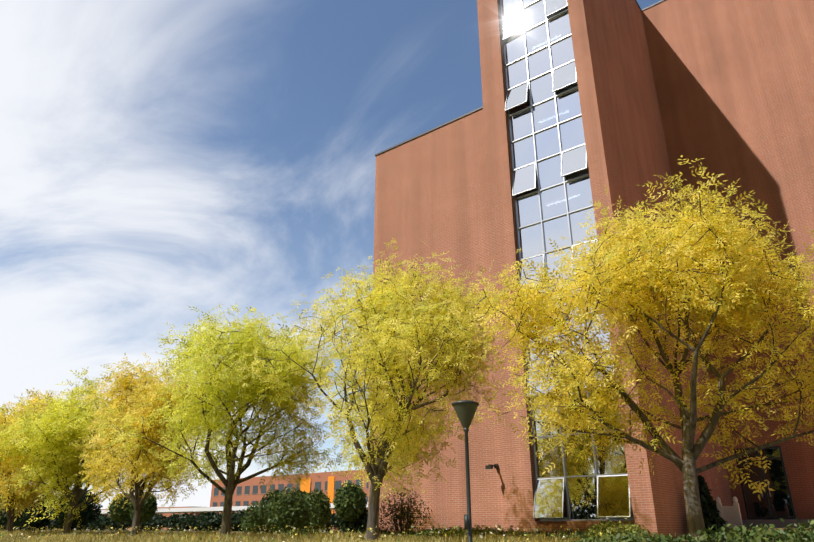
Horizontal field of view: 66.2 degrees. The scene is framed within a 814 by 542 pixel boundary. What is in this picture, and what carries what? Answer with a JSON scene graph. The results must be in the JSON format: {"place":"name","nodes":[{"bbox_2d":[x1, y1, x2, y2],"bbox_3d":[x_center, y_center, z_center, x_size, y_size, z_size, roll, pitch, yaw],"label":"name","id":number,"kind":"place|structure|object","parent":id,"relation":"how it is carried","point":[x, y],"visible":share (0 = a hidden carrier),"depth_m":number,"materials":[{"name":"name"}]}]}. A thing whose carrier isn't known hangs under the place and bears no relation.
{"place":"outdoors","nodes":[
{"label":"outdoors","id":0,"kind":"place"},
{"bbox_2d":[41,529,345,533],"bbox_3d":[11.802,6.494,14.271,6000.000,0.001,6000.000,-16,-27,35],"label":"ground","id":1,"kind":"structure","parent":0,"point":[165,530],"depth_m":112.61,"materials":[{"name":"green plant"}]},
{"bbox_2d":[0,401,26,518],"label":"tree","id":2,"kind":"object","parent":1,"relation":"on","point":[10,453],"visible":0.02,"depth_m":32.37,"materials":[{"name":"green plant"}]},
{"bbox_2d":[0,507,30,530],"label":"hedge","id":3,"kind":"object","parent":1,"relation":"on","point":[20,521],"visible":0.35,"depth_m":48.62,"materials":[{"name":"green plant"}]},
{"bbox_2d":[18,489,52,531],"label":"bush","id":4,"kind":"object","parent":1,"relation":"on","point":[41,522],"visible":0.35,"depth_m":75.11,"materials":[{"name":"green plant"}]},
{"bbox_2d":[0,388,83,532],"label":"tree","id":5,"kind":"object","parent":1,"relation":"on","point":[10,500],"visible":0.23,"depth_m":27.34,"materials":[{"name":"yellow plant"}]},
{"bbox_2d":[42,524,53,529],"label":"hedge","id":6,"kind":"object","parent":1,"relation":"on","point":[49,526],"visible":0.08,"depth_m":122.58,"materials":[{"name":"green plant"}]},
{"bbox_2d":[0,367,144,535],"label":"tree","id":7,"kind":"object","parent":1,"relation":"on","point":[57,428],"visible":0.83,"depth_m":24.72,"materials":[{"name":"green plant"}]},
{"bbox_2d":[47,489,102,530],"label":"bush","id":8,"kind":"object","parent":1,"relation":"on","point":[87,514],"visible":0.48,"depth_m":68.65,"materials":[{"name":"green plant"}]},
{"bbox_2d":[85,513,108,530],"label":"hedge","id":9,"kind":"object","parent":1,"relation":"on","point":[99,520],"visible":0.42,"depth_m":110.05,"materials":[{"name":"green plant"}]},
{"bbox_2d":[102,516,132,530],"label":"hedge","id":10,"kind":"object","parent":1,"relation":"on","point":[108,521],"visible":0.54,"depth_m":105.94,"materials":[{"name":"green plant"}]},
{"bbox_2d":[107,493,130,530],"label":"green tree","id":11,"kind":"object","parent":1,"relation":"on","point":[120,514],"visible":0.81,"depth_m":97.43,"materials":[{"name":"green plant"}]},
{"bbox_2d":[128,492,157,530],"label":"green tree","id":12,"kind":"object","parent":1,"relation":"on","point":[149,508],"visible":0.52,"depth_m":84.25,"materials":[{"name":"green plant"}]},
{"bbox_2d":[139,513,166,530],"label":"hedge","id":13,"kind":"object","parent":1,"relation":"on","point":[157,520],"visible":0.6,"depth_m":102.66,"materials":[{"name":"green plant"}]},
{"bbox_2d":[67,352,242,536],"bbox_3d":[-9.326,6.614,23.402,6.372,6.717,6.416,-16,-27,35],"label":"tree","id":14,"kind":"object","parent":1,"relation":"on","point":[131,390],"visible":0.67,"depth_m":21.90,"materials":[{"name":"yellow plant"}]},
{"bbox_2d":[163,512,196,530],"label":"hedge","id":15,"kind":"object","parent":1,"relation":"on","point":[180,520],"visible":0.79,"depth_m":98.16,"materials":[{"name":"green plant"}]},
{"bbox_2d":[188,511,222,530],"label":"hedge","id":16,"kind":"object","parent":1,"relation":"on","point":[204,521],"visible":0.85,"depth_m":92.90,"materials":[{"name":"green plant"}]},
{"bbox_2d":[93,303,349,536],"bbox_3d":[-4.969,4.547,20.036,7.841,8.000,8.030,-16,-27,35],"label":"tree","id":17,"kind":"object","parent":1,"relation":"on","point":[212,377],"visible":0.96,"depth_m":19.45,"materials":[{"name":"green plant"}]},
{"bbox_2d":[100,502,367,531],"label":"wall","id":18,"kind":"structure","parent":1,"relation":"on","point":[194,510],"depth_m":100.73,"materials":[{"name":"white"}]},
{"bbox_2d":[219,509,249,530],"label":"hedge","id":19,"kind":"object","parent":1,"relation":"on","point":[236,519],"visible":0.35,"depth_m":89.61,"materials":[{"name":"green plant"}]},
{"bbox_2d":[239,500,274,533],"bbox_3d":[-7.662,12.822,32.192,1.886,1.914,1.868,-16,-27,35],"label":"bush","id":20,"kind":"object","parent":1,"relation":"on","point":[256,515],"visible":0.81,"depth_m":31.85,"materials":[{"name":"green plant"}]},
{"bbox_2d":[261,489,284,529],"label":"bush","id":21,"kind":"object","parent":1,"relation":"on","point":[267,498],"visible":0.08,"depth_m":49.92,"materials":[{"name":"green plant"}]},
{"bbox_2d":[266,487,313,534],"bbox_3d":[-5.322,10.966,28.249,2.097,2.349,2.190,-16,-27,35],"label":"bush","id":22,"kind":"object","parent":1,"relation":"on","point":[289,509],"visible":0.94,"depth_m":27.90,"materials":[{"name":"green plant"}]},
{"bbox_2d":[0,523,604,541],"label":"lawn mound","id":23,"kind":"object","parent":1,"relation":"on","point":[52,535],"visible":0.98,"depth_m":17.86,"materials":[{"name":"green plant"}]},
{"bbox_2d":[277,528,324,535],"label":"plants","id":24,"kind":"object","parent":23,"relation":"on","point":[286,532],"visible":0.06,"depth_m":22.23,"materials":[{"name":"green plant"}]},
{"bbox_2d":[347,528,397,536],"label":"plants","id":25,"kind":"object","parent":23,"relation":"on","point":[381,531],"visible":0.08,"depth_m":20.12,"materials":[{"name":"green plant"}]},
{"bbox_2d":[389,529,441,536],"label":"plants","id":26,"kind":"object","parent":23,"relation":"on","point":[412,532],"visible":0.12,"depth_m":19.78,"materials":[{"name":"green plant"}]},
{"bbox_2d":[417,525,472,536],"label":"plants","id":27,"kind":"object","parent":23,"relation":"on","point":[429,530],"visible":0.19,"depth_m":18.51,"materials":[{"name":"green plant"}]},
{"bbox_2d":[452,400,478,541],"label":"lamp post","id":28,"kind":"object","parent":23,"relation":"on","point":[465,410],"visible":1,"depth_m":11.65,"materials":[{"name":"grey metal"}]},
{"bbox_2d":[501,530,548,539],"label":"plants","id":29,"kind":"object","parent":23,"relation":"on","point":[529,533],"visible":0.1,"depth_m":16.82,"materials":[{"name":"green plant"}]},
{"bbox_2d":[536,529,593,541],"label":"plants","id":30,"kind":"object","parent":23,"relation":"on","point":[575,534],"visible":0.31,"depth_m":16.23,"materials":[{"name":"green plant"}]},
{"bbox_2d":[298,513,334,531],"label":"hedge","id":31,"kind":"object","parent":1,"relation":"on","point":[328,523],"visible":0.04,"depth_m":80.50,"materials":[{"name":"green plant"}]},
{"bbox_2d":[303,488,331,531],"bbox_3d":[-5.726,15.144,39.193,2.154,2.921,2.102,-16,-27,35],"label":"bush","id":32,"kind":"object","parent":1,"relation":"on","point":[321,506],"visible":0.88,"depth_m":38.83,"materials":[{"name":"green plant"}]},
{"bbox_2d":[331,507,367,531],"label":"hedge","id":33,"kind":"object","parent":1,"relation":"on","point":[355,524],"visible":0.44,"depth_m":75.88,"materials":[{"name":"green plant"}]},
{"bbox_2d":[332,481,367,530],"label":"bush","id":34,"kind":"object","parent":1,"relation":"on","point":[349,502],"visible":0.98,"depth_m":75.02,"materials":[{"name":"green plant"}]},
{"bbox_2d":[230,238,514,541],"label":"tree","id":35,"kind":"object","parent":1,"relation":"on","point":[383,326],"visible":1,"depth_m":16.31,"materials":[{"name":"yellow plant"}]},
{"bbox_2d":[379,488,431,533],"bbox_3d":[-0.139,8.201,20.892,2.067,1.890,1.802,-16,-27,35],"label":"russet shrub","id":36,"kind":"object","parent":1,"relation":"on","point":[402,515],"visible":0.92,"depth_m":20.77,"materials":[{"name":"red leaf"},{"name":"bark"}]},
{"bbox_2d":[432,524,526,540],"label":"plants","id":37,"kind":"object","parent":1,"relation":"on","point":[476,529],"visible":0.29,"depth_m":17.11,"materials":[{"name":"green plant"}]},
{"bbox_2d":[368,0,813,541],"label":"building walls","id":38,"kind":"structure","parent":1,"relation":"on","point":[725,88],"depth_m":25.87,"materials":[{"name":"brick"}]},
{"bbox_2d":[485,464,497,468],"bbox_3d":[2.941,6.703,21.395,0.220,0.200,0.620,-16,-27,35],"label":"wall light","id":39,"kind":"object","parent":38,"relation":"attached to","point":[489,466],"visible":1,"depth_m":21.19,"materials":[{"name":"grey metal"}]},
{"bbox_2d":[375,0,664,155],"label":"roof coping","id":40,"kind":"object","parent":38,"relation":"on","point":[437,127],"visible":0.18,"depth_m":29.17,"materials":[{"name":"grey"}]},
{"bbox_2d":[501,1,630,518],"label":"curtain wall sashes","id":41,"kind":"object","parent":38,"relation":"attached to","point":[629,516],"visible":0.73,"depth_m":23.26,"materials":[{"name":"grey metal"}]},
{"bbox_2d":[516,7,632,519],"bbox_3d":[6.507,-3.313,25.278,3.200,25.200,2.920,-16,-27,35],"label":"stair interior","id":42,"kind":"object","parent":38,"relation":"attached to","point":[576,174],"depth_m":26.86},
{"bbox_2d":[570,530,640,541],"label":"plants","id":43,"kind":"object","parent":1,"relation":"on","point":[593,538],"visible":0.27,"depth_m":10.36,"materials":[{"name":"green plant"}]},
{"bbox_2d":[584,518,651,539],"bbox_3d":[5.201,6.586,15.427,1.600,0.901,1.511,-2,-22,5],"label":"lime shrub","id":44,"kind":"object","parent":1,"relation":"on","point":[611,530],"visible":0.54,"depth_m":15.34,"materials":[{"name":"green plant"}]},
{"bbox_2d":[442,155,813,541],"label":"tree","id":45,"kind":"object","parent":1,"relation":"on","point":[721,270],"visible":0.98,"depth_m":12.06,"materials":[{"name":"yellow plant"}]},
{"bbox_2d":[596,528,692,541],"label":"shrub","id":46,"kind":"object","parent":1,"relation":"on","point":[656,537],"visible":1,"depth_m":8.07,"materials":[{"name":"green plant"}]},
{"bbox_2d":[697,475,726,537],"bbox_3d":[9.440,7.599,19.878,1.332,2.219,1.310,-16,-27,35],"label":"conifer","id":47,"kind":"object","parent":1,"relation":"on","point":[711,514],"visible":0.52,"depth_m":19.64,"materials":[{"name":"green plant"}]},
{"bbox_2d":[681,518,813,541],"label":"shrub","id":48,"kind":"object","parent":1,"relation":"on","point":[742,533],"visible":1,"depth_m":7.74,"materials":[{"name":"green plant"}]},
{"bbox_2d":[728,519,813,530],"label":"entrance terrace","id":49,"kind":"structure","parent":1,"relation":"on","point":[778,523],"depth_m":23.17,"materials":[{"name":"brick"}]},
{"bbox_2d":[716,496,742,527],"bbox_3d":[10.501,8.313,21.475,1.760,1.000,0.200,-16,-27,35],"label":"marble balustrade","id":50,"kind":"object","parent":49,"relation":"on","point":[731,515],"visible":0.4,"depth_m":21.09,"materials":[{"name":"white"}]},
{"bbox_2d":[776,518,813,541],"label":"plants","id":51,"kind":"object","parent":1,"relation":"on","point":[804,525],"visible":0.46,"depth_m":7.83,"materials":[{"name":"green plant"}]},
{"bbox_2d":[56,470,368,529],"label":"building walls","id":52,"kind":"structure","parent":0,"point":[255,481],"depth_m":151.00,"materials":[{"name":"brown brick"}]},
{"bbox_2d":[131,479,368,519],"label":"building windows","id":53,"kind":"structure","parent":52,"relation":"in","point":[280,488],"depth_m":150.50,"materials":[{"name":"grey glass"}]},
{"bbox_2d":[300,476,334,513],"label":"panel","id":54,"kind":"object","parent":52,"relation":"attached to","point":[331,483],"visible":0.39,"depth_m":138.45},
{"bbox_2d":[0,0,660,508],"label":"sky","id":55,"kind":"structure","parent":0,"point":[159,159],"materials":[{"name":"blue"}]}
]}

